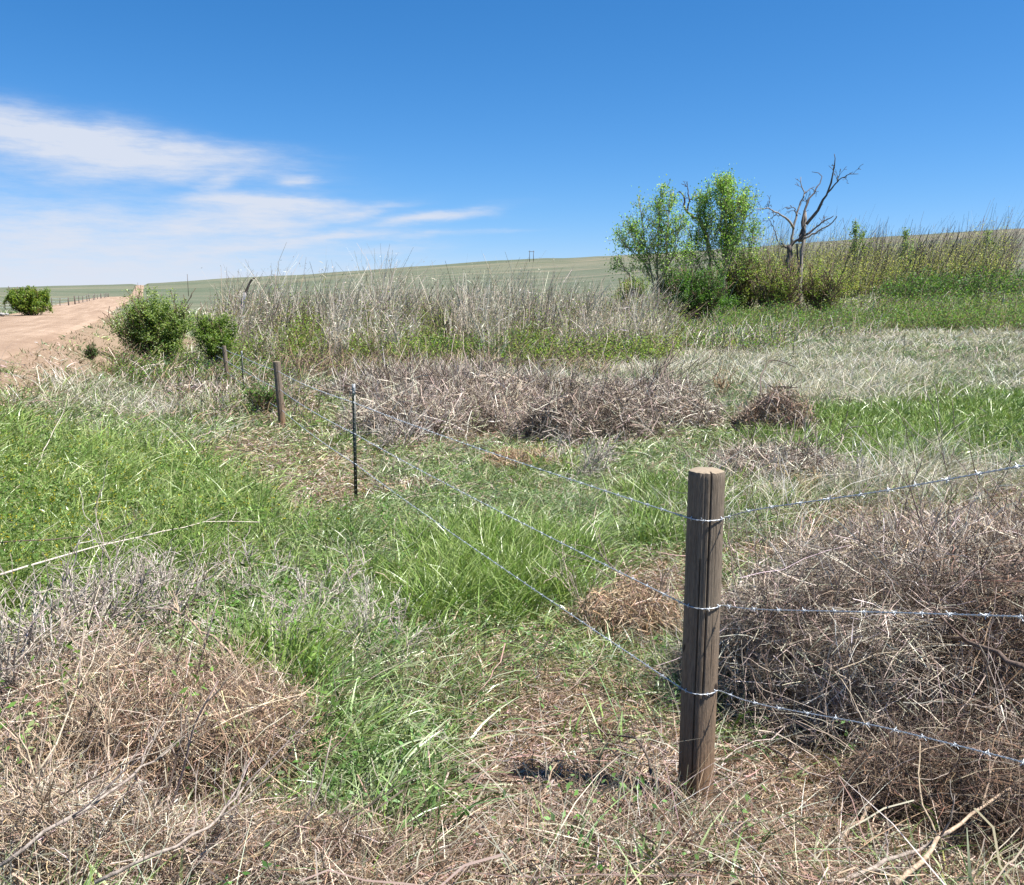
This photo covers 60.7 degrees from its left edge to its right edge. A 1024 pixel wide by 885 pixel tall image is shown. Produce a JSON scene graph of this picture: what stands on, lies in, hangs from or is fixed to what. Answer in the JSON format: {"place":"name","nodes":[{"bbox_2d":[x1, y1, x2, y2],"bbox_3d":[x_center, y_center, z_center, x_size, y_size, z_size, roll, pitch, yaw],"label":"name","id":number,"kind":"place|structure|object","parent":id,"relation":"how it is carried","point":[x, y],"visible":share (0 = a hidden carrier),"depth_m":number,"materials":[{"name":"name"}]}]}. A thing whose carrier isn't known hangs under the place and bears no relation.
{"place":"outdoors","nodes":[
{"label":"outdoors","id":0,"kind":"place"},
{"bbox_2d":[0,285,143,361],"bbox_3d":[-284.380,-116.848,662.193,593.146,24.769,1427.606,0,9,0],"label":"dirt road","id":1,"kind":"structure","parent":0,"point":[18,332],"depth_m":53.53,"materials":[{"name":"beige soil"}]},
{"bbox_2d":[0,228,1023,884],"bbox_3d":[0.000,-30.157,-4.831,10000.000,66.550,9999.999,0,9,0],"label":"ground","id":2,"kind":"structure","parent":0,"point":[588,270],"depth_m":301.08,"materials":[{"name":"plant"}]},
{"bbox_2d":[0,285,52,315],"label":"leafy shrub","id":3,"kind":"object","parent":2,"relation":"on","point":[27,301],"visible":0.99,"depth_m":70.40,"materials":[{"name":"green plant"}]},
{"bbox_2d":[0,297,68,309],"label":"field fence","id":4,"kind":"object","parent":2,"relation":"on","point":[50,301],"visible":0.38,"depth_m":109.49,"materials":[{"name":"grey wood"}]},
{"bbox_2d":[0,552,94,718],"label":"dead shrub","id":5,"kind":"object","parent":2,"relation":"on","point":[29,630],"visible":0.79,"depth_m":4.22,"materials":[{"name":"grey plant"}]},
{"bbox_2d":[37,411,63,466],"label":"stick","id":6,"kind":"object","parent":2,"relation":"on","point":[50,437],"visible":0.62,"depth_m":11.42,"materials":[{"name":"beige wood"}]},
{"bbox_2d":[0,603,154,884],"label":"dead shrub","id":7,"kind":"object","parent":2,"relation":"on","point":[42,812],"visible":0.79,"depth_m":2.71,"materials":[{"name":"beige plant"}]},
{"bbox_2d":[0,503,159,542],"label":"stick","id":8,"kind":"object","parent":2,"relation":"on","point":[86,535],"visible":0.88,"depth_m":6.77,"materials":[{"name":"beige wood"}]},
{"bbox_2d":[82,342,99,359],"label":"leafy shrub","id":9,"kind":"object","parent":2,"relation":"on","point":[91,351],"visible":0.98,"depth_m":30.82,"materials":[{"name":"green plant"}]},
{"bbox_2d":[74,293,108,303],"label":"field fence","id":10,"kind":"object","parent":2,"relation":"on","point":[75,302],"visible":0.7,"depth_m":146.00,"materials":[{"name":"grey wood"}]},
{"bbox_2d":[34,542,176,625],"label":"dead shrub","id":11,"kind":"object","parent":2,"relation":"on","point":[99,594],"visible":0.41,"depth_m":5.82,"materials":[{"name":"grey plant"}]},
{"bbox_2d":[0,461,218,662],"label":"dead shrub","id":12,"kind":"object","parent":2,"relation":"on","point":[83,593],"visible":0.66,"depth_m":4.90,"materials":[{"name":"grey plant"}]},
{"bbox_2d":[0,575,224,722],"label":"tumbleweed","id":13,"kind":"object","parent":2,"relation":"on","point":[71,653],"visible":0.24,"depth_m":4.33,"materials":[{"name":"beige plant"}]},
{"bbox_2d":[0,510,250,575],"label":"stick","id":14,"kind":"object","parent":2,"relation":"on","point":[40,562],"visible":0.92,"depth_m":6.47,"materials":[{"name":"beige wood"}]},
{"bbox_2d":[0,567,261,884],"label":"tumbleweed","id":15,"kind":"object","parent":2,"relation":"on","point":[108,810],"visible":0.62,"depth_m":2.81,"materials":[{"name":"beige plant"}]},
{"bbox_2d":[2,732,51,792],"bbox_3d":[-1.838,1.143,3.198,0.144,0.165,0.599,-8,12,-41],"label":"stick","id":16,"kind":"object","parent":15,"relation":"on","point":[10,737],"visible":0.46,"depth_m":3.25,"materials":[{"name":"beige wood"}]},
{"bbox_2d":[0,697,216,867],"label":"stick","id":17,"kind":"object","parent":15,"relation":"on","point":[89,805],"visible":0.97,"depth_m":2.56,"materials":[{"name":"brown wood"}]},
{"bbox_2d":[44,533,232,637],"bbox_3d":[-2.256,0.896,5.556,1.029,0.647,1.031,0,9,0],"label":"dead shrub","id":18,"kind":"object","parent":2,"relation":"on","point":[155,597],"visible":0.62,"depth_m":5.48,"materials":[{"name":"grey plant"}]},
{"bbox_2d":[99,284,205,361],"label":"leafy shrub","id":19,"kind":"object","parent":2,"relation":"on","point":[145,323],"visible":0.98,"depth_m":36.05,"materials":[{"name":"green plant"}]},
{"bbox_2d":[57,591,290,782],"bbox_3d":[-1.571,1.025,3.821,1.001,0.700,1.163,-4,10,-25],"label":"dead shrub","id":20,"kind":"object","parent":2,"relation":"on","point":[231,655],"visible":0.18,"depth_m":3.82,"materials":[{"name":"grey plant"}]},
{"bbox_2d":[0,538,380,812],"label":"tumbleweed","id":21,"kind":"object","parent":2,"relation":"on","point":[130,715],"visible":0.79,"depth_m":3.47,"materials":[{"name":"brown plant"}]},
{"bbox_2d":[162,582,259,681],"bbox_3d":[-1.478,0.904,4.268,1.078,0.230,0.110,8,12,43],"label":"stick","id":22,"kind":"object","parent":21,"relation":"on","point":[176,608],"visible":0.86,"depth_m":4.34,"materials":[{"name":"grey wood"}]},
{"bbox_2d":[153,363,237,397],"bbox_3d":[-8.582,-1.693,23.887,2.703,0.945,1.670,0,9,0],"label":"brush heap","id":23,"kind":"object","parent":2,"relation":"on","point":[193,386],"visible":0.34,"depth_m":23.73,"materials":[{"name":"beige plant"}]},
{"bbox_2d":[188,310,242,363],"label":"leafy shrub","id":24,"kind":"object","parent":2,"relation":"on","point":[213,335],"visible":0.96,"depth_m":32.48,"materials":[{"name":"green plant"}]},
{"bbox_2d":[1,701,468,884],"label":"tumbleweed","id":25,"kind":"object","parent":2,"relation":"on","point":[283,847],"visible":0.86,"depth_m":2.67,"materials":[{"name":"beige plant"}]},
{"bbox_2d":[94,712,321,884],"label":"stick","id":26,"kind":"object","parent":25,"relation":"on","point":[116,872],"visible":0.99,"depth_m":2.55,"materials":[{"name":"wood"}]},
{"bbox_2d":[240,277,255,313],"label":"snag","id":27,"kind":"object","parent":2,"relation":"on","point":[248,285],"visible":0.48,"depth_m":49.21,"materials":[{"name":"grey plant"}]},
{"bbox_2d":[182,511,318,610],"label":"dead shrub","id":28,"kind":"object","parent":2,"relation":"on","point":[230,562],"visible":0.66,"depth_m":6.09,"materials":[{"name":"grey plant"}]},
{"bbox_2d":[173,585,343,653],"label":"dead shrub","id":29,"kind":"object","parent":2,"relation":"on","point":[285,616],"visible":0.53,"depth_m":4.78,"materials":[{"name":"grey plant"}]},
{"bbox_2d":[237,382,289,414],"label":"leafy shrub","id":30,"kind":"object","parent":2,"relation":"on","point":[260,393],"visible":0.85,"depth_m":19.45,"materials":[{"name":"green plant"}]},
{"bbox_2d":[267,347,305,365],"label":"tumbleweed","id":31,"kind":"object","parent":2,"relation":"on","point":[293,358],"visible":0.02,"depth_m":36.51,"materials":[{"name":"brown plant"}]},
{"bbox_2d":[0,322,599,634],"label":"weeds","id":32,"kind":"object","parent":2,"relation":"on","point":[98,441],"visible":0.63,"depth_m":8.83,"materials":[{"name":"green plant"}]},
{"bbox_2d":[0,385,543,573],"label":"weed flowers","id":33,"kind":"object","parent":32,"relation":"on","point":[110,490],"visible":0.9,"depth_m":8.05,"materials":[{"name":"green plant"}]},
{"bbox_2d":[237,529,372,618],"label":"dead shrub","id":34,"kind":"object","parent":2,"relation":"on","point":[335,590],"visible":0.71,"depth_m":5.73,"materials":[{"name":"grey plant"}]},
{"bbox_2d":[265,569,441,689],"bbox_3d":[-0.854,0.963,4.668,0.839,0.638,0.987,5,10,27],"label":"dead shrub","id":35,"kind":"object","parent":2,"relation":"on","point":[399,626],"visible":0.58,"depth_m":4.74,"materials":[{"name":"grey plant"}]},
{"bbox_2d":[319,558,405,639],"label":"dead shrub","id":36,"kind":"object","parent":2,"relation":"on","point":[373,611],"visible":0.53,"depth_m":5.19,"materials":[{"name":"grey plant"}]},
{"bbox_2d":[364,394,433,448],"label":"dead shrub","id":37,"kind":"object","parent":2,"relation":"on","point":[386,436],"visible":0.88,"depth_m":13.96,"materials":[{"name":"grey plant"}]},
{"bbox_2d":[363,442,457,493],"bbox_3d":[-1.208,0.316,10.445,1.228,0.577,0.912,-4,10,-24],"label":"twig pile","id":38,"kind":"object","parent":2,"relation":"on","point":[427,479],"visible":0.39,"depth_m":10.41,"materials":[{"name":"beige plant"}]},
{"bbox_2d":[324,331,536,442],"bbox_3d":[-1.548,-1.120,16.474,4.297,1.964,3.952,-8,12,-41],"label":"tumbleweed","id":39,"kind":"object","parent":2,"relation":"on","point":[394,398],"visible":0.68,"depth_m":15.94,"materials":[{"name":"grey plant"}]},
{"bbox_2d":[285,340,594,400],"bbox_3d":[-1.791,-1.985,23.729,9.055,1.611,4.254,0,9,0],"label":"brush heap","id":40,"kind":"object","parent":2,"relation":"on","point":[346,386],"visible":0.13,"depth_m":23.47,"materials":[{"name":"grey plant"}]},
{"bbox_2d":[187,242,701,360],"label":"dead stalks","id":41,"kind":"object","parent":2,"relation":"on","point":[469,308],"visible":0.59,"depth_m":45.45,"materials":[{"name":"plant"}]},
{"bbox_2d":[397,773,492,831],"bbox_3d":[-0.283,1.275,3.110,0.392,0.251,0.261,2,9,10],"label":"stick","id":42,"kind":"object","parent":2,"relation":"on","point":[452,820],"visible":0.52,"depth_m":3.10,"materials":[{"name":"wood"}]},
{"bbox_2d":[97,274,808,421],"bbox_3d":[0.756,-6.092,42.361,40.822,4.956,50.637,0,9,0],"label":"thicket","id":43,"kind":"object","parent":2,"relation":"on","point":[326,360],"depth_m":37.56,"materials":[{"name":"beige plant"}]},
{"bbox_2d":[0,297,1023,884],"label":"green grass","id":44,"kind":"structure","parent":2,"relation":"on","point":[450,577],"depth_m":6.34,"materials":[{"name":"green plant"}]},
{"bbox_2d":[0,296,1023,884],"bbox_3d":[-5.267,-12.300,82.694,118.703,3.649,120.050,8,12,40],"label":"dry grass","id":45,"kind":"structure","parent":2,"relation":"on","point":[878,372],"depth_m":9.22,"materials":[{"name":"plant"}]},
{"bbox_2d":[0,323,1023,884],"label":"straw litter","id":46,"kind":"object","parent":2,"relation":"on","point":[674,757],"visible":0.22,"depth_m":3.50,"materials":[{"name":"beige plant"}]},
{"bbox_2d":[756,738,837,783],"bbox_3d":[1.129,1.265,3.629,0.146,0.203,0.485,-4,10,-24],"label":"stick","id":47,"kind":"object","parent":46,"relation":"on","point":[782,755],"visible":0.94,"depth_m":3.58,"materials":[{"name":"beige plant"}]},
{"bbox_2d":[829,779,954,884],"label":"stick","id":48,"kind":"object","parent":46,"relation":"on","point":[886,859],"visible":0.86,"depth_m":2.73,"materials":[{"name":"beige wood"}]},
{"bbox_2d":[0,353,1023,884],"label":"herb leaves","id":49,"kind":"object","parent":2,"relation":"on","point":[314,629],"visible":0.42,"depth_m":5.20,"materials":[{"name":"green plant"}]},
{"bbox_2d":[442,331,587,427],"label":"tumbleweed","id":50,"kind":"object","parent":2,"relation":"on","point":[515,386],"visible":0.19,"depth_m":17.68,"materials":[{"name":"grey plant"}]},
{"bbox_2d":[480,438,563,469],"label":"straw clump","id":51,"kind":"object","parent":2,"relation":"on","point":[513,455],"visible":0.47,"depth_m":12.27,"materials":[{"name":"beige plant"}]},
{"bbox_2d":[451,768,599,831],"bbox_3d":[0.051,1.297,3.297,0.186,0.136,0.715,-7,12,-39],"label":"stick","id":52,"kind":"object","parent":2,"relation":"on","point":[480,783],"visible":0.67,"depth_m":3.24,"materials":[{"name":"wood"}]},
{"bbox_2d":[495,623,557,664],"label":"stick","id":53,"kind":"object","parent":2,"relation":"on","point":[523,642],"visible":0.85,"depth_m":5.10,"materials":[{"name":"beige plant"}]},
{"bbox_2d":[428,335,689,445],"bbox_3d":[0.936,-0.911,15.340,4.336,1.858,3.454,-6,11,-33],"label":"tumbleweed","id":54,"kind":"object","parent":2,"relation":"on","point":[595,412],"visible":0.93,"depth_m":14.92,"materials":[{"name":"grey plant"}]},
{"bbox_2d":[535,538,606,600],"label":"dead shrub","id":55,"kind":"object","parent":2,"relation":"on","point":[562,573],"visible":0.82,"depth_m":6.06,"materials":[{"name":"grey plant"}]},
{"bbox_2d":[506,651,644,687],"bbox_3d":[0.243,1.203,4.687,0.927,0.114,0.241,6,11,34],"label":"stick","id":56,"kind":"object","parent":2,"relation":"on","point":[572,681],"visible":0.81,"depth_m":4.54,"materials":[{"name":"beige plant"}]},
{"bbox_2d":[535,424,626,479],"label":"dead shrub","id":57,"kind":"object","parent":2,"relation":"on","point":[600,457],"visible":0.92,"depth_m":11.40,"materials":[{"name":"grey plant"}]},
{"bbox_2d":[563,686,655,788],"bbox_3d":[0.472,1.205,3.733,0.224,0.260,0.640,-4,10,-25],"label":"stick","id":58,"kind":"object","parent":2,"relation":"on","point":[640,744],"visible":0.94,"depth_m":3.70,"materials":[{"name":"wood"}]},
{"bbox_2d":[553,519,683,657],"bbox_3d":[0.699,0.884,5.533,1.203,0.690,1.026,6,11,33],"label":"tumbleweed","id":59,"kind":"object","parent":2,"relation":"on","point":[631,597],"visible":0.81,"depth_m":5.38,"materials":[{"name":"beige plant"}]},
{"bbox_2d":[217,346,1023,807],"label":"barbed wire fence","id":60,"kind":"object","parent":2,"relation":"on","point":[705,516],"visible":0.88,"depth_m":3.24,"materials":[{"name":"brown wood"}]},
{"bbox_2d":[604,272,653,311],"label":"willow shrub","id":61,"kind":"object","parent":2,"relation":"on","point":[635,282],"visible":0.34,"depth_m":89.10,"materials":[{"name":"green plant"}]},
{"bbox_2d":[603,174,706,311],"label":"cottonwood tree","id":62,"kind":"object","parent":2,"relation":"on","point":[659,225],"visible":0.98,"depth_m":91.80,"materials":[{"name":"green plant"}]},
{"bbox_2d":[555,349,754,432],"bbox_3d":[3.088,-1.075,17.380,3.756,1.614,2.617,9,13,44],"label":"tumbleweed","id":63,"kind":"object","parent":2,"relation":"on","point":[691,410],"visible":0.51,"depth_m":16.95,"materials":[{"name":"brown plant"}]},
{"bbox_2d":[583,336,730,402],"bbox_3d":[3.524,-1.959,23.022,4.185,1.761,3.880,0,9,0],"label":"brush heap","id":64,"kind":"object","parent":2,"relation":"on","point":[670,379],"visible":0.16,"depth_m":22.95,"materials":[{"name":"grey plant"}]},
{"bbox_2d":[658,342,675,382],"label":"stick","id":65,"kind":"object","parent":64,"relation":"on","point":[665,363],"visible":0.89,"depth_m":21.39,"materials":[{"name":"beige wood"}]},
{"bbox_2d":[647,260,698,316],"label":"willow shrub","id":66,"kind":"object","parent":2,"relation":"on","point":[665,287],"visible":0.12,"depth_m":95.75,"materials":[{"name":"green plant"}]},
{"bbox_2d":[677,182,712,316],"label":"dead tree","id":67,"kind":"object","parent":2,"relation":"on","point":[709,256],"visible":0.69,"depth_m":96.23,"materials":[{"name":"wood"}]},
{"bbox_2d":[654,257,742,323],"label":"leafy shrub","id":68,"kind":"object","parent":2,"relation":"on","point":[701,288],"visible":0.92,"depth_m":87.40,"materials":[{"name":"green plant"}]},
{"bbox_2d":[671,163,778,313],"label":"cottonwood tree","id":69,"kind":"object","parent":2,"relation":"on","point":[731,232],"visible":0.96,"depth_m":92.88,"materials":[{"name":"green plant"}]},
{"bbox_2d":[708,356,747,398],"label":"dead shrub","id":70,"kind":"object","parent":2,"relation":"on","point":[720,386],"visible":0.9,"depth_m":23.15,"materials":[{"name":"beige plant"}]},
{"bbox_2d":[703,244,777,314],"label":"willow shrub","id":71,"kind":"object","parent":2,"relation":"on","point":[740,287],"visible":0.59,"depth_m":95.80,"materials":[{"name":"green plant"}]},
{"bbox_2d":[677,519,849,604],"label":"dead shrub","id":72,"kind":"object","parent":2,"relation":"on","point":[774,556],"visible":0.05,"depth_m":5.03,"materials":[{"name":"grey plant"}]},
{"bbox_2d":[659,384,884,485],"bbox_3d":[3.401,-0.121,11.481,2.677,1.257,2.494,-7,11,-37],"label":"twig pile","id":73,"kind":"object","parent":2,"relation":"on","point":[767,453],"visible":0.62,"depth_m":11.32,"materials":[{"name":"brown plant"}]},
{"bbox_2d":[711,370,833,433],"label":"tumbleweed","id":74,"kind":"object","parent":2,"relation":"on","point":[772,404],"visible":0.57,"depth_m":16.41,"materials":[{"name":"brown plant"}]},
{"bbox_2d":[759,357,794,395],"bbox_3d":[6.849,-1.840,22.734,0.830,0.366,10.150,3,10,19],"label":"stick","id":75,"kind":"object","parent":2,"relation":"on","point":[766,366],"visible":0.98,"depth_m":25.17,"materials":[{"name":"beige wood"}]},
{"bbox_2d":[743,250,815,309],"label":"willow shrub","id":76,"kind":"object","parent":2,"relation":"on","point":[779,284],"visible":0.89,"depth_m":90.80,"materials":[{"name":"green plant"}]},
{"bbox_2d":[574,254,1023,337],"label":"green brush","id":77,"kind":"object","parent":2,"relation":"on","point":[903,307],"visible":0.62,"depth_m":85.04,"materials":[{"name":"green plant"}]},
{"bbox_2d":[774,463,828,498],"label":"dead shrub","id":78,"kind":"object","parent":2,"relation":"on","point":[801,482],"visible":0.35,"depth_m":10.06,"materials":[{"name":"beige plant"}]},
{"bbox_2d":[583,478,1023,779],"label":"brush heap","id":79,"kind":"object","parent":2,"relation":"on","point":[767,650],"visible":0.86,"depth_m":3.99,"materials":[{"name":"brown plant"}]},
{"bbox_2d":[731,544,764,594],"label":"stick","id":80,"kind":"object","parent":79,"relation":"on","point":[740,572],"visible":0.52,"depth_m":4.93,"materials":[{"name":"beige wood"}]},
{"bbox_2d":[757,154,862,310],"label":"dead tree","id":81,"kind":"object","parent":2,"relation":"on","point":[803,234],"visible":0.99,"depth_m":94.57,"materials":[{"name":"grey wood"}]},
{"bbox_2d":[792,258,867,312],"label":"willow shrub","id":82,"kind":"object","parent":2,"relation":"on","point":[827,286],"visible":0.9,"depth_m":90.74,"materials":[{"name":"green plant"}]},
{"bbox_2d":[814,435,878,484],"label":"dead shrub","id":83,"kind":"object","parent":2,"relation":"on","point":[857,463],"visible":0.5,"depth_m":10.49,"materials":[{"name":"beige plant"}]},
{"bbox_2d":[687,384,1023,588],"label":"brush heap","id":84,"kind":"object","parent":2,"relation":"on","point":[990,520],"visible":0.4,"depth_m":7.19,"materials":[{"name":"brown plant"}]},
{"bbox_2d":[905,504,923,578],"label":"stick","id":85,"kind":"object","parent":84,"relation":"on","point":[921,530],"visible":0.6,"depth_m":6.06,"materials":[{"name":"wood"}]},
{"bbox_2d":[846,219,872,265],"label":"young tree","id":86,"kind":"object","parent":2,"relation":"on","point":[855,230],"visible":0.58,"depth_m":121.37,"materials":[{"name":"green plant"}]},
{"bbox_2d":[720,200,1023,301],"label":"weeds","id":87,"kind":"object","parent":2,"relation":"on","point":[929,246],"depth_m":116.37,"materials":[{"name":"plant"}]},
{"bbox_2d":[759,431,1023,760],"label":"brush heap","id":88,"kind":"object","parent":2,"relation":"on","point":[1006,639],"visible":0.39,"depth_m":3.96,"materials":[{"name":"brown plant"}]},
{"bbox_2d":[891,567,1023,668],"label":"stick","id":89,"kind":"object","parent":88,"relation":"on","point":[1004,658],"visible":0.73,"depth_m":3.69,"materials":[{"name":"wood"}]},
{"bbox_2d":[840,713,945,856],"bbox_3d":[1.442,1.225,3.273,0.341,0.406,0.756,4,10,25],"label":"stick","id":90,"kind":"object","parent":2,"relation":"on","point":[864,812],"visible":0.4,"depth_m":3.19,"materials":[{"name":"brown wood"}]},
{"bbox_2d":[895,227,918,270],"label":"young tree","id":91,"kind":"object","parent":2,"relation":"on","point":[905,237],"visible":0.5,"depth_m":121.77,"materials":[{"name":"green plant"}]},
{"bbox_2d":[791,587,1023,871],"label":"brush heap","id":92,"kind":"object","parent":2,"relation":"on","point":[969,784],"visible":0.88,"depth_m":3.21,"materials":[{"name":"brown plant"}]},
{"bbox_2d":[893,737,1023,884],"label":"stick","id":93,"kind":"object","parent":92,"relation":"on","point":[921,862],"visible":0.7,"depth_m":2.86,"materials":[{"name":"beige wood"}]},
{"bbox_2d":[848,461,1023,608],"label":"dead shrub","id":94,"kind":"object","parent":2,"relation":"on","point":[937,555],"visible":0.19,"depth_m":5.11,"materials":[{"name":"brown plant"}]},
{"bbox_2d":[978,224,999,265],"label":"young tree","id":95,"kind":"object","parent":2,"relation":"on","point":[986,231],"visible":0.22,"depth_m":121.09,"materials":[{"name":"green plant"}]},
{"bbox_2d":[0,0,1023,286],"label":"sky","id":96,"kind":"structure","parent":0,"point":[143,142],"materials":[{"name":"blue"}]}
]}

